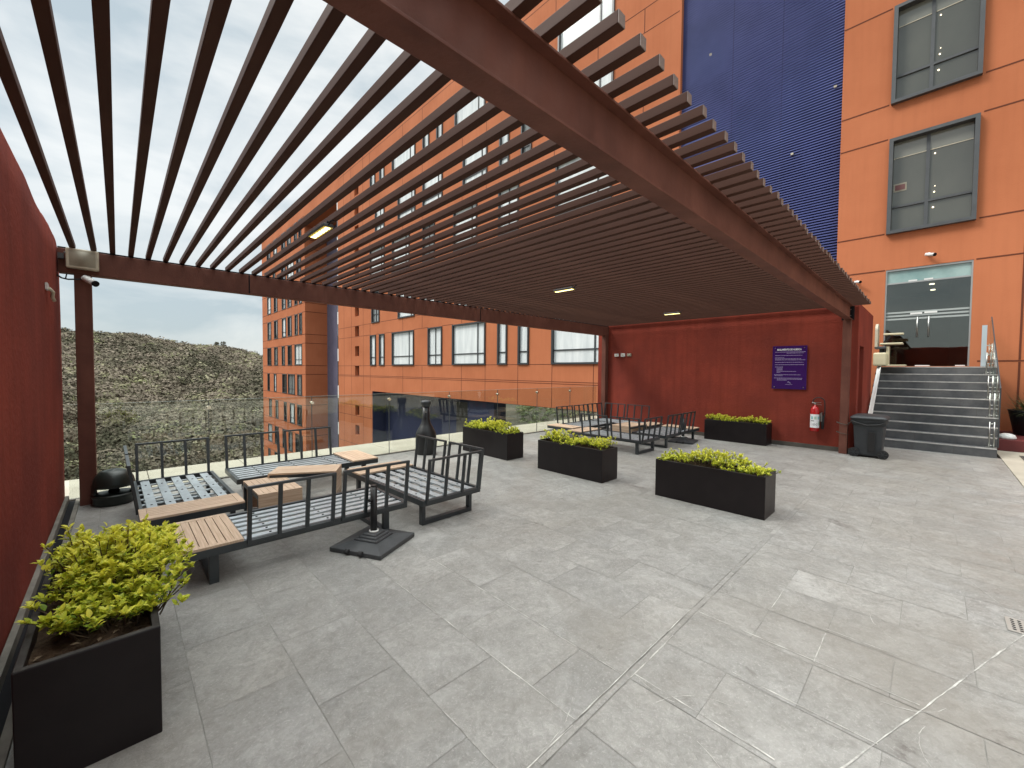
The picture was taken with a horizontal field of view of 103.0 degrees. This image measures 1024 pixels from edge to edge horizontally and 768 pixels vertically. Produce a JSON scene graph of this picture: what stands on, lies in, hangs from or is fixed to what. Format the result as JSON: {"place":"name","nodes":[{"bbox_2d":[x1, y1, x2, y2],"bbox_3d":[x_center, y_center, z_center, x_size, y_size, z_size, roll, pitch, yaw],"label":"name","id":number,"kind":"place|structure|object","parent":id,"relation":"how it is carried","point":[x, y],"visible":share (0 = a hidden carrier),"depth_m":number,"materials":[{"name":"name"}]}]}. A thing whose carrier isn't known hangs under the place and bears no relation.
{"place":"outdoors","nodes":[
{"label":"outdoors","id":0,"kind":"place"},
{"bbox_2d":[0,0,508,355],"label":"sky","id":1,"kind":"structure","parent":0,"point":[193,316],"materials":[{"name":"white"}]},
{"bbox_2d":[63,344,522,463],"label":"hillside","id":2,"kind":"structure","parent":0,"point":[510,406],"depth_m":103.62,"materials":[{"name":"green plant"}]},
{"bbox_2d":[61,327,263,480],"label":"scrub","id":3,"kind":"object","parent":2,"relation":"on","point":[233,376],"visible":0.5,"depth_m":105.79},
{"bbox_2d":[262,179,338,455],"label":"apartment tower","id":4,"kind":"structure","parent":2,"relation":"on","point":[300,350],"depth_m":48.44,"materials":[{"name":"concrete"}]},
{"bbox_2d":[267,348,271,365],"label":"window","id":5,"kind":"structure","parent":4,"relation":"in","point":[269,359],"depth_m":58.07,"materials":[{"name":"grey glass"}]},
{"bbox_2d":[274,347,277,365],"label":"window","id":6,"kind":"structure","parent":4,"relation":"in","point":[275,348],"depth_m":55.56,"materials":[{"name":"grey glass"}]},
{"bbox_2d":[274,320,277,338],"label":"window","id":7,"kind":"structure","parent":4,"relation":"in","point":[276,321],"depth_m":55.33,"materials":[{"name":"grey glass"}]},
{"bbox_2d":[282,317,285,337],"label":"window","id":8,"kind":"structure","parent":4,"relation":"in","point":[283,319],"depth_m":52.68,"materials":[{"name":"white glass"}]},
{"bbox_2d":[282,374,286,393],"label":"window","id":9,"kind":"structure","parent":4,"relation":"in","point":[284,376],"depth_m":53.02,"materials":[{"name":"grey glass"}]},
{"bbox_2d":[287,345,291,364],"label":"window","id":10,"kind":"structure","parent":4,"relation":"in","point":[289,347],"depth_m":51.10,"materials":[{"name":"grey glass"}]},
{"bbox_2d":[287,316,291,336],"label":"window","id":11,"kind":"structure","parent":4,"relation":"in","point":[289,319],"depth_m":50.98,"materials":[{"name":"grey glass"}]},
{"bbox_2d":[288,431,292,451],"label":"window","id":12,"kind":"structure","parent":4,"relation":"in","point":[290,434],"depth_m":51.58,"materials":[{"name":"grey glass"}]},
{"bbox_2d":[288,374,294,394],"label":"window","id":13,"kind":"structure","parent":4,"relation":"in","point":[291,377],"depth_m":50.88,"materials":[{"name":"grey glass"}]},
{"bbox_2d":[290,403,294,423],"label":"window","id":14,"kind":"structure","parent":4,"relation":"in","point":[292,406],"depth_m":50.78,"materials":[{"name":"white glass"}]},
{"bbox_2d":[294,314,297,335],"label":"window","id":15,"kind":"structure","parent":4,"relation":"in","point":[296,315],"depth_m":49.12,"materials":[{"name":"grey glass"}]},
{"bbox_2d":[294,344,301,364],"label":"window","id":16,"kind":"structure","parent":4,"relation":"in","point":[297,347],"depth_m":48.76,"materials":[{"name":"white glass"}]},
{"bbox_2d":[295,433,302,451],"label":"window","id":17,"kind":"structure","parent":4,"relation":"in","point":[297,441],"depth_m":49.55,"materials":[{"name":"grey glass"}]},
{"bbox_2d":[297,374,301,395],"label":"window","id":18,"kind":"structure","parent":4,"relation":"in","point":[299,376],"depth_m":48.64,"materials":[{"name":"grey glass"}]},
{"bbox_2d":[297,404,301,425],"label":"window","id":19,"kind":"structure","parent":4,"relation":"in","point":[299,407],"depth_m":48.83,"materials":[{"name":"grey glass"}]},
{"bbox_2d":[373,391,505,442],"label":"undercroft wall","id":20,"kind":"structure","parent":2,"relation":"on","point":[397,417],"depth_m":31.69,"materials":[{"name":"stone"}]},
{"bbox_2d":[456,401,467,432],"bbox_3d":[-3.122,3.950,27.278,0.090,5.470,1.900,-1,3,-44],"label":"service door","id":21,"kind":"structure","parent":20,"relation":"in","point":[461,407],"depth_m":27.47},
{"bbox_2d":[337,0,679,446],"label":"apartment block","id":22,"kind":"structure","parent":2,"relation":"on","point":[397,353],"depth_m":24.79,"materials":[{"name":"concrete"}]},
{"bbox_2d":[370,335,375,365],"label":"window","id":23,"kind":"structure","parent":22,"relation":"in","point":[372,337],"depth_m":34.49,"materials":[{"name":"white glass"}]},
{"bbox_2d":[371,291,379,322],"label":"window","id":24,"kind":"structure","parent":22,"relation":"in","point":[375,314],"depth_m":34.07,"materials":[{"name":"grey glass"}]},
{"bbox_2d":[369,246,384,280],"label":"window","id":25,"kind":"structure","parent":22,"relation":"in","point":[383,246],"depth_m":33.64,"materials":[{"name":"white glass"}]},
{"bbox_2d":[375,208,384,230],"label":"window","id":26,"kind":"structure","parent":22,"relation":"in","point":[382,211],"depth_m":33.09,"materials":[{"name":"white glass"}]},
{"bbox_2d":[379,334,384,365],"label":"window","id":27,"kind":"structure","parent":22,"relation":"in","point":[381,336],"depth_m":33.30,"materials":[{"name":"white glass"}]},
{"bbox_2d":[392,234,409,272],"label":"window","id":28,"kind":"structure","parent":22,"relation":"in","point":[409,234],"depth_m":30.81,"materials":[{"name":"white glass"}]},
{"bbox_2d":[391,330,413,364],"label":"window","id":29,"kind":"structure","parent":22,"relation":"in","point":[402,342],"depth_m":30.85,"materials":[{"name":"white glass"}]},
{"bbox_2d":[392,144,415,169],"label":"window","id":30,"kind":"structure","parent":22,"relation":"in","point":[411,151],"depth_m":30.26,"materials":[{"name":"white glass"}]},
{"bbox_2d":[397,295,414,318],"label":"window","id":31,"kind":"structure","parent":22,"relation":"in","point":[399,315],"depth_m":30.69,"materials":[{"name":"white glass"}]},
{"bbox_2d":[397,190,414,219],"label":"window","id":32,"kind":"structure","parent":22,"relation":"in","point":[412,193],"depth_m":30.19,"materials":[{"name":"white glass"}]},
{"bbox_2d":[422,134,428,148],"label":"window","id":33,"kind":"structure","parent":22,"relation":"in","point":[425,141],"depth_m":28.19,"materials":[{"name":"white glass"}]},
{"bbox_2d":[422,223,434,261],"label":"window","id":34,"kind":"structure","parent":22,"relation":"in","point":[433,224],"depth_m":28.11,"materials":[{"name":"grey glass"}]},
{"bbox_2d":[422,173,442,205],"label":"window","id":35,"kind":"structure","parent":22,"relation":"in","point":[440,177],"depth_m":27.65,"materials":[{"name":"white glass"}]},
{"bbox_2d":[427,326,441,364],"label":"window","id":36,"kind":"structure","parent":22,"relation":"in","point":[434,334],"depth_m":27.80,"materials":[{"name":"white glass"}]},
{"bbox_2d":[436,123,442,138],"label":"window","id":37,"kind":"structure","parent":22,"relation":"in","point":[439,130],"depth_m":26.96,"materials":[{"name":"white glass"}]},
{"bbox_2d":[453,204,476,251],"bbox_3d":[-2.852,-9.604,25.074,0.210,2.570,2.350,-1,3,-44],"label":"window","id":38,"kind":"structure","parent":22,"relation":"in","point":[475,205],"depth_m":25.14,"materials":[{"name":"white glass"}]},
{"bbox_2d":[452,322,485,364],"bbox_3d":[-2.657,-2.457,25.045,0.210,2.570,3.280,-1,3,-44],"label":"window","id":39,"kind":"structure","parent":22,"relation":"in","point":[468,339],"depth_m":25.04,"materials":[{"name":"white glass"}]},
{"bbox_2d":[454,96,485,125],"bbox_3d":[-2.516,-16.728,24.553,0.210,2.570,2.950,-1,3,-44],"label":"window","id":40,"kind":"structure","parent":22,"relation":"in","point":[478,102],"depth_m":24.67,"materials":[{"name":"white glass"}]},
{"bbox_2d":[462,146,487,184],"bbox_3d":[-2.180,-13.145,24.293,0.210,2.570,2.300,-1,3,-44],"label":"window","id":41,"kind":"structure","parent":22,"relation":"in","point":[484,151],"depth_m":24.36,"materials":[{"name":"white glass"}]},
{"bbox_2d":[497,324,506,364],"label":"window","id":42,"kind":"structure","parent":22,"relation":"in","point":[501,329],"depth_m":22.92,"materials":[{"name":"white glass"}]},
{"bbox_2d":[499,134,508,165],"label":"window","id":43,"kind":"structure","parent":22,"relation":"in","point":[504,139],"depth_m":22.54,"materials":[{"name":"white glass"}]},
{"bbox_2d":[498,185,518,235],"bbox_3d":[-0.159,-9.490,22.290,0.210,2.570,1.600,-1,3,-44],"label":"window","id":44,"kind":"structure","parent":22,"relation":"in","point":[516,186],"depth_m":22.35,"materials":[{"name":"white glass"}]},
{"bbox_2d":[517,326,528,364],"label":"window","id":45,"kind":"structure","parent":22,"relation":"in","point":[523,332],"depth_m":21.73,"materials":[{"name":"white glass"}]},
{"bbox_2d":[520,124,531,154],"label":"window","id":46,"kind":"structure","parent":22,"relation":"in","point":[524,127],"depth_m":21.36,"materials":[{"name":"grey glass"}]},
{"bbox_2d":[551,321,598,363],"bbox_3d":[3.154,-2.213,19.040,0.210,2.570,3.300,-1,3,-44],"label":"window","id":47,"kind":"structure","parent":22,"relation":"in","point":[566,347],"depth_m":19.33,"materials":[{"name":"white glass"}]},
{"bbox_2d":[555,157,611,215],"bbox_3d":[3.264,-9.347,18.752,0.210,2.570,3.150,-1,3,-44],"label":"window","id":48,"kind":"structure","parent":22,"relation":"in","point":[574,160],"depth_m":19.08,"materials":[{"name":"white glass"}]},
{"bbox_2d":[557,0,614,51],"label":"window","id":49,"kind":"structure","parent":22,"relation":"in","point":[607,7],"depth_m":18.51,"materials":[{"name":"white glass"}]},
{"bbox_2d":[594,71,613,87],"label":"window","id":50,"kind":"structure","parent":22,"relation":"in","point":[608,78],"depth_m":17.85,"materials":[{"name":"white glass"}]},
{"bbox_2d":[5,425,1023,767],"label":"terrace floor","id":51,"kind":"structure","parent":0,"point":[491,707],"depth_m":2.54,"materials":[{"name":"grey tile"}]},
{"bbox_2d":[11,557,162,767],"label":"planter box","id":52,"kind":"object","parent":51,"relation":"on","point":[96,696],"visible":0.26,"depth_m":1.65,"materials":[{"name":"metal"}]},
{"bbox_2d":[17,514,195,641],"bbox_3d":[-2.110,0.893,2.178,0.618,0.414,1.207,-1,3,-44],"label":"golden shrub","id":53,"kind":"object","parent":52,"relation":"on","point":[97,566],"visible":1,"depth_m":1.98,"materials":[{"name":"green plant"}]},
{"bbox_2d":[90,468,135,506],"bbox_3d":[-4.708,1.206,4.821,0.400,0.398,0.400,-1,3,-44],"label":"speaker","id":54,"kind":"object","parent":51,"relation":"on","point":[114,481],"visible":0.89,"depth_m":4.71,"materials":[{"name":"black plastic"}]},
{"bbox_2d":[123,437,244,526],"bbox_3d":[-3.550,1.074,4.349,0.829,0.711,1.829,-1,3,-45],"label":"sofa frame","id":55,"kind":"object","parent":51,"relation":"on","point":[227,498],"visible":0.92,"depth_m":4.19,"materials":[{"name":"black metal"}]},
{"bbox_2d":[243,477,302,523],"bbox_3d":[-2.645,1.267,4.494,0.410,0.330,0.702,-1,3,-44],"label":"coffee table","id":56,"kind":"object","parent":51,"relation":"on","point":[268,496],"visible":0.47,"depth_m":4.32,"materials":[{"name":"brown wood"}]},
{"bbox_2d":[172,460,409,584],"bbox_3d":[-1.918,1.108,3.709,1.760,0.711,0.829,-1,3,-44],"label":"sofa frame","id":57,"kind":"object","parent":51,"relation":"on","point":[215,536],"visible":0.89,"depth_m":3.48,"materials":[{"name":"black metal"}]},
{"bbox_2d":[224,426,377,488],"bbox_3d":[-2.902,1.034,5.718,1.760,0.711,0.829,-1,3,-44],"label":"sofa frame","id":58,"kind":"object","parent":51,"relation":"on","point":[246,472],"visible":0.84,"depth_m":5.77,"materials":[{"name":"black metal"}]},
{"bbox_2d":[268,464,341,492],"bbox_3d":[-2.516,1.227,4.993,0.742,0.380,0.370,0,2,-13],"label":"coffee table","id":59,"kind":"object","parent":51,"relation":"on","point":[294,471],"visible":0.59,"depth_m":4.92,"materials":[{"name":"brown wood"}]},
{"bbox_2d":[330,484,413,559],"bbox_3d":[-1.272,1.196,3.724,0.530,0.545,0.556,1,2,18],"label":"umbrella base","id":60,"kind":"object","parent":51,"relation":"on","point":[373,541],"visible":1,"depth_m":3.66,"materials":[{"name":"plastic"}]},
{"bbox_2d":[347,435,483,525],"bbox_3d":[-1.205,1.073,4.959,1.829,0.711,0.829,2,3,44],"label":"sofa frame","id":61,"kind":"object","parent":51,"relation":"on","point":[467,489],"visible":0.91,"depth_m":4.65,"materials":[{"name":"black metal"}]},
{"bbox_2d":[416,400,435,454],"bbox_3d":[-1.646,0.817,7.795,0.390,1.030,0.390,-1,3,-44],"label":"ashtray post","id":62,"kind":"object","parent":51,"relation":"on","point":[425,428],"visible":0.94,"depth_m":7.68,"materials":[{"name":"black plastic"}]},
{"bbox_2d":[0,0,870,505],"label":"pergola","id":63,"kind":"object","parent":51,"relation":"on","point":[676,230],"visible":1,"depth_m":3.10,"materials":[{"name":"brown paint"}]},
{"bbox_2d":[81,275,99,286],"bbox_3d":[-4.762,-1.162,4.597,0.202,0.134,0.103,1,2,23],"label":"security camera","id":64,"kind":"object","parent":63,"relation":"attached to","point":[90,280],"visible":1,"depth_m":4.57,"materials":[{"name":"white plastic"}]},
{"bbox_2d":[308,220,334,238],"bbox_3d":[-1.787,-1.458,3.824,0.098,0.076,0.476,-1,3,-44],"label":"strip lamp","id":65,"kind":"object","parent":63,"relation":"hanging from","point":[320,230],"visible":1,"depth_m":3.78,"materials":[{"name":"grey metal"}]},
{"bbox_2d":[463,426,522,460],"bbox_3d":[-0.389,1.105,7.840,0.410,0.472,1.300,-1,3,-44],"label":"planter box","id":66,"kind":"object","parent":51,"relation":"on","point":[501,445],"visible":0.7,"depth_m":7.48,"materials":[{"name":"metal"}]},
{"bbox_2d":[464,416,519,433],"bbox_3d":[-0.379,0.771,7.835,0.565,0.327,1.376,-1,3,-44],"label":"golden shrub","id":67,"kind":"object","parent":66,"relation":"in","point":[494,426],"visible":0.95,"depth_m":7.69,"materials":[{"name":"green plant"}]},
{"bbox_2d":[538,437,617,482],"bbox_3d":[0.999,1.164,6.391,0.410,0.472,1.235,-1,3,-44],"label":"planter box","id":68,"kind":"object","parent":51,"relation":"on","point":[594,465],"visible":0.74,"depth_m":6.11,"materials":[{"name":"metal"}]},
{"bbox_2d":[539,428,616,449],"bbox_3d":[0.992,0.866,6.393,0.525,0.255,1.296,-1,3,-44],"label":"golden shrub","id":69,"kind":"object","parent":68,"relation":"in","point":[583,440],"visible":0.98,"depth_m":6.30,"materials":[{"name":"green plant"}]},
{"bbox_2d":[547,404,613,439],"bbox_3d":[1.728,0.925,10.222,1.760,0.711,0.829,-1,3,-44],"label":"sofa frame","id":70,"kind":"object","parent":51,"relation":"on","point":[571,425],"visible":0.65,"depth_m":10.28,"materials":[{"name":"black metal"}]},
{"bbox_2d":[568,413,662,454],"bbox_3d":[2.114,0.982,8.580,0.829,0.711,1.829,-1,3,-44],"label":"sofa frame","id":71,"kind":"object","parent":51,"relation":"on","point":[630,437],"visible":0.88,"depth_m":8.20,"materials":[{"name":"black metal"}]},
{"bbox_2d":[587,403,662,428],"bbox_3d":[2.950,0.917,10.763,0.829,0.711,1.829,-1,3,-44],"label":"sofa frame","id":72,"kind":"object","parent":51,"relation":"on","point":[615,421],"visible":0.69,"depth_m":11.08,"materials":[{"name":"black metal"}]},
{"bbox_2d":[612,422,646,432],"bbox_3d":[2.782,1.131,9.698,0.802,0.350,0.500,-1,3,-44],"label":"coffee table","id":73,"kind":"object","parent":51,"relation":"on","point":[625,426],"visible":0.27,"depth_m":9.52,"materials":[{"name":"brown wood"}]},
{"bbox_2d":[632,411,698,447],"bbox_3d":[3.543,0.972,9.238,1.760,0.711,0.829,-1,3,-44],"label":"sofa frame","id":74,"kind":"object","parent":51,"relation":"on","point":[675,430],"visible":0.88,"depth_m":8.89,"materials":[{"name":"black metal"}]},
{"bbox_2d":[668,418,697,444],"bbox_3d":[3.915,1.055,9.326,0.530,0.545,0.556,2,2,36],"label":"umbrella base","id":75,"kind":"object","parent":51,"relation":"on","point":[682,439],"visible":0.86,"depth_m":9.24,"materials":[{"name":"plastic"}]},
{"bbox_2d":[392,512,1023,767],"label":"floor joints","id":76,"kind":"object","parent":51,"relation":"on","point":[903,722],"visible":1,"depth_m":2.04,"materials":[{"name":"grey concrete"}]},
{"bbox_2d":[655,457,775,519],"bbox_3d":[2.449,1.222,4.994,0.420,0.472,1.250,-1,3,-44],"label":"planter box","id":77,"kind":"object","parent":51,"relation":"on","point":[745,494],"visible":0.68,"depth_m":4.75,"materials":[{"name":"metal"}]},
{"bbox_2d":[656,444,781,476],"bbox_3d":[2.460,0.898,4.980,0.554,0.307,1.355,-1,3,-44],"label":"golden shrub","id":78,"kind":"object","parent":77,"relation":"in","point":[731,464],"visible":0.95,"depth_m":4.89,"materials":[{"name":"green plant"}]},
{"bbox_2d":[598,305,872,451],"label":"red building","id":79,"kind":"structure","parent":51,"relation":"on","point":[702,367],"depth_m":9.65,"materials":[{"name":"stone"}]},
{"bbox_2d":[772,345,807,389],"bbox_3d":[6.064,-0.360,8.913,0.040,0.944,0.638,-1,3,-44],"label":"rules sign","id":80,"kind":"object","parent":79,"relation":"attached to","point":[789,367],"visible":1,"depth_m":8.90,"materials":[{"name":"purple plastic"}]},
{"bbox_2d":[810,397,825,430],"bbox_3d":[6.378,0.628,8.497,0.200,0.714,0.255,-1,3,-44],"label":"fire extinguisher","id":81,"kind":"object","parent":79,"relation":"attached to","point":[815,414],"visible":1,"depth_m":8.46,"materials":[{"name":"red metal"}]},
{"bbox_2d":[704,418,771,445],"bbox_3d":[5.233,1.098,9.486,0.410,0.472,1.310,-1,3,-44],"label":"planter box","id":82,"kind":"object","parent":51,"relation":"on","point":[752,432],"visible":0.97,"depth_m":9.28,"materials":[{"name":"metal"}]},
{"bbox_2d":[705,413,771,423],"bbox_3d":[5.235,0.815,9.487,0.522,0.222,1.374,-1,3,-44],"label":"golden shrub","id":83,"kind":"object","parent":82,"relation":"in","point":[728,418],"visible":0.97,"depth_m":9.44,"materials":[{"name":"green plant"}]},
{"bbox_2d":[848,413,890,459],"bbox_3d":[6.958,0.992,7.921,0.674,0.810,0.588,-1,3,-44],"label":"wheelie bin","id":84,"kind":"object","parent":51,"relation":"on","point":[869,433],"visible":1,"depth_m":7.73,"materials":[{"name":"plastic"}]},
{"bbox_2d":[873,367,996,457],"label":"staircase","id":85,"kind":"structure","parent":51,"relation":"on","point":[939,409],"depth_m":9.11,"materials":[{"name":"concrete"}]},
{"bbox_2d":[868,324,906,413],"bbox_3d":[8.958,-0.255,9.757,2.452,2.561,0.620,-1,3,-44],"label":"stair lift","id":86,"kind":"object","parent":85,"relation":"on","point":[881,358],"visible":0.94,"depth_m":10.38,"materials":[{"name":"white plastic"}]},
{"bbox_2d":[980,317,1001,447],"bbox_3d":[10.451,-0.166,8.929,3.258,2.757,0.190,-1,3,-44],"label":"stair balustrade","id":87,"kind":"object","parent":85,"relation":"on","point":[989,355],"visible":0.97,"depth_m":8.71,"materials":[{"name":"silver metal"}]},
{"bbox_2d":[1004,616,1023,634],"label":"floor drain","id":88,"kind":"object","parent":51,"relation":"on","point":[1015,625],"visible":1,"depth_m":2.60,"materials":[{"name":"silver metal"}]},
{"bbox_2d":[506,407,596,425],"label":"slope","id":89,"kind":"structure","parent":0,"point":[513,417],"depth_m":55.35,"materials":[{"name":"soil"}]},
{"bbox_2d":[515,405,592,423],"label":"shrubs","id":90,"kind":"object","parent":89,"relation":"on","point":[521,408],"visible":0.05,"depth_m":55.94,"materials":[{"name":"green plant"}]},
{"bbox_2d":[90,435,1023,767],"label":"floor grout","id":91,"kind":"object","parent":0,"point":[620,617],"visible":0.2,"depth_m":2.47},
{"bbox_2d":[997,450,1023,486],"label":"pool paving","id":92,"kind":"structure","parent":0,"point":[1013,462],"depth_m":7.44,"materials":[{"name":"beige stone"}]},
{"bbox_2d":[997,430,1023,452],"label":"flower bed kerb","id":93,"kind":"structure","parent":92,"relation":"on","point":[1017,445],"depth_m":8.51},
{"bbox_2d":[999,433,1016,439],"bbox_3d":[10.509,1.103,8.654,0.280,0.120,0.280,-1,3,-44],"label":"stone","id":94,"kind":"object","parent":93,"relation":"on","point":[1009,436],"visible":0.91,"depth_m":8.58,"materials":[{"name":"white stone"}]},
{"bbox_2d":[1007,409,1023,435],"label":"plant pot","id":95,"kind":"object","parent":93,"relation":"on","point":[1017,421],"visible":0.9,"depth_m":9.16,"materials":[{"name":"black plastic"}]},
{"bbox_2d":[1001,389,1023,415],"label":"strap leaf plant","id":96,"kind":"object","parent":95,"relation":"in","point":[1020,405],"visible":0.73,"depth_m":9.27,"materials":[{"name":"green plant"}]},
{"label":"terrace base","id":97,"kind":"structure","parent":0,"visible":0},
{"bbox_2d":[0,128,79,767],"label":"boundary wall","id":98,"kind":"structure","parent":97,"relation":"on","point":[37,507],"depth_m":2.82,"materials":[{"name":"paint"}]},
{"bbox_2d":[45,282,55,301],"bbox_3d":[-4.365,-0.867,3.857,0.054,0.152,0.219,-1,3,-44],"label":"wall hook","id":99,"kind":"object","parent":98,"relation":"attached to","point":[52,291],"depth_m":3.86,"materials":[{"name":"white plastic"}]},
{"bbox_2d":[57,247,98,271],"bbox_3d":[-4.877,-1.407,4.587,0.320,0.220,0.099,-1,3,-44],"label":"floodlight","id":100,"kind":"object","parent":98,"relation":"attached to","point":[81,259],"visible":1,"depth_m":4.58,"materials":[{"name":"white plastic"}]},
{"bbox_2d":[69,429,556,500],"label":"glass kerb","id":101,"kind":"structure","parent":97,"relation":"on","point":[73,499],"depth_m":7.76,"materials":[{"name":"stone"}]},
{"bbox_2d":[67,386,587,498],"bbox_3d":[-1.365,0.724,8.704,10.998,1.136,0.060,-1,3,-44],"label":"glass balustrade","id":102,"kind":"object","parent":101,"relation":"on","point":[311,402],"visible":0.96,"depth_m":7.01,"materials":[{"name":"grey"}]},
{"bbox_2d":[65,416,596,498],"bbox_3d":[-0.924,1.294,10.051,14.391,0.060,1.270,-1,3,-44],"label":"coping","id":103,"kind":"object","parent":97,"relation":"on","point":[72,490],"visible":0.32,"depth_m":7.62,"materials":[{"name":"beige concrete"}]},
{"bbox_2d":[677,0,845,260],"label":"louvre screen","id":104,"kind":"object","parent":97,"relation":"on","point":[761,81],"visible":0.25,"depth_m":13.30,"materials":[{"name":"blue metal"}]},
{"bbox_2d":[837,0,1023,430],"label":"entrance block","id":105,"kind":"structure","parent":97,"relation":"on","point":[932,144],"depth_m":10.80,"materials":[{"name":"concrete"}]},
{"bbox_2d":[883,260,973,365],"bbox_3d":[11.060,-1.815,10.899,0.150,2.673,1.630,-1,3,-44],"label":"entrance door","id":106,"kind":"structure","parent":105,"relation":"in","point":[960,269],"depth_m":10.81,"materials":[{"name":"grey"}]},
{"bbox_2d":[886,112,980,234],"bbox_3d":[11.048,-5.419,10.751,0.270,2.590,1.655,-1,3,-44],"label":"window","id":107,"kind":"structure","parent":105,"relation":"in","point":[933,171],"depth_m":10.73,"materials":[{"name":"grey glass"}]},
{"bbox_2d":[891,0,985,105],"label":"window","id":108,"kind":"structure","parent":105,"relation":"in","point":[938,44],"depth_m":10.68,"materials":[{"name":"grey glass"}]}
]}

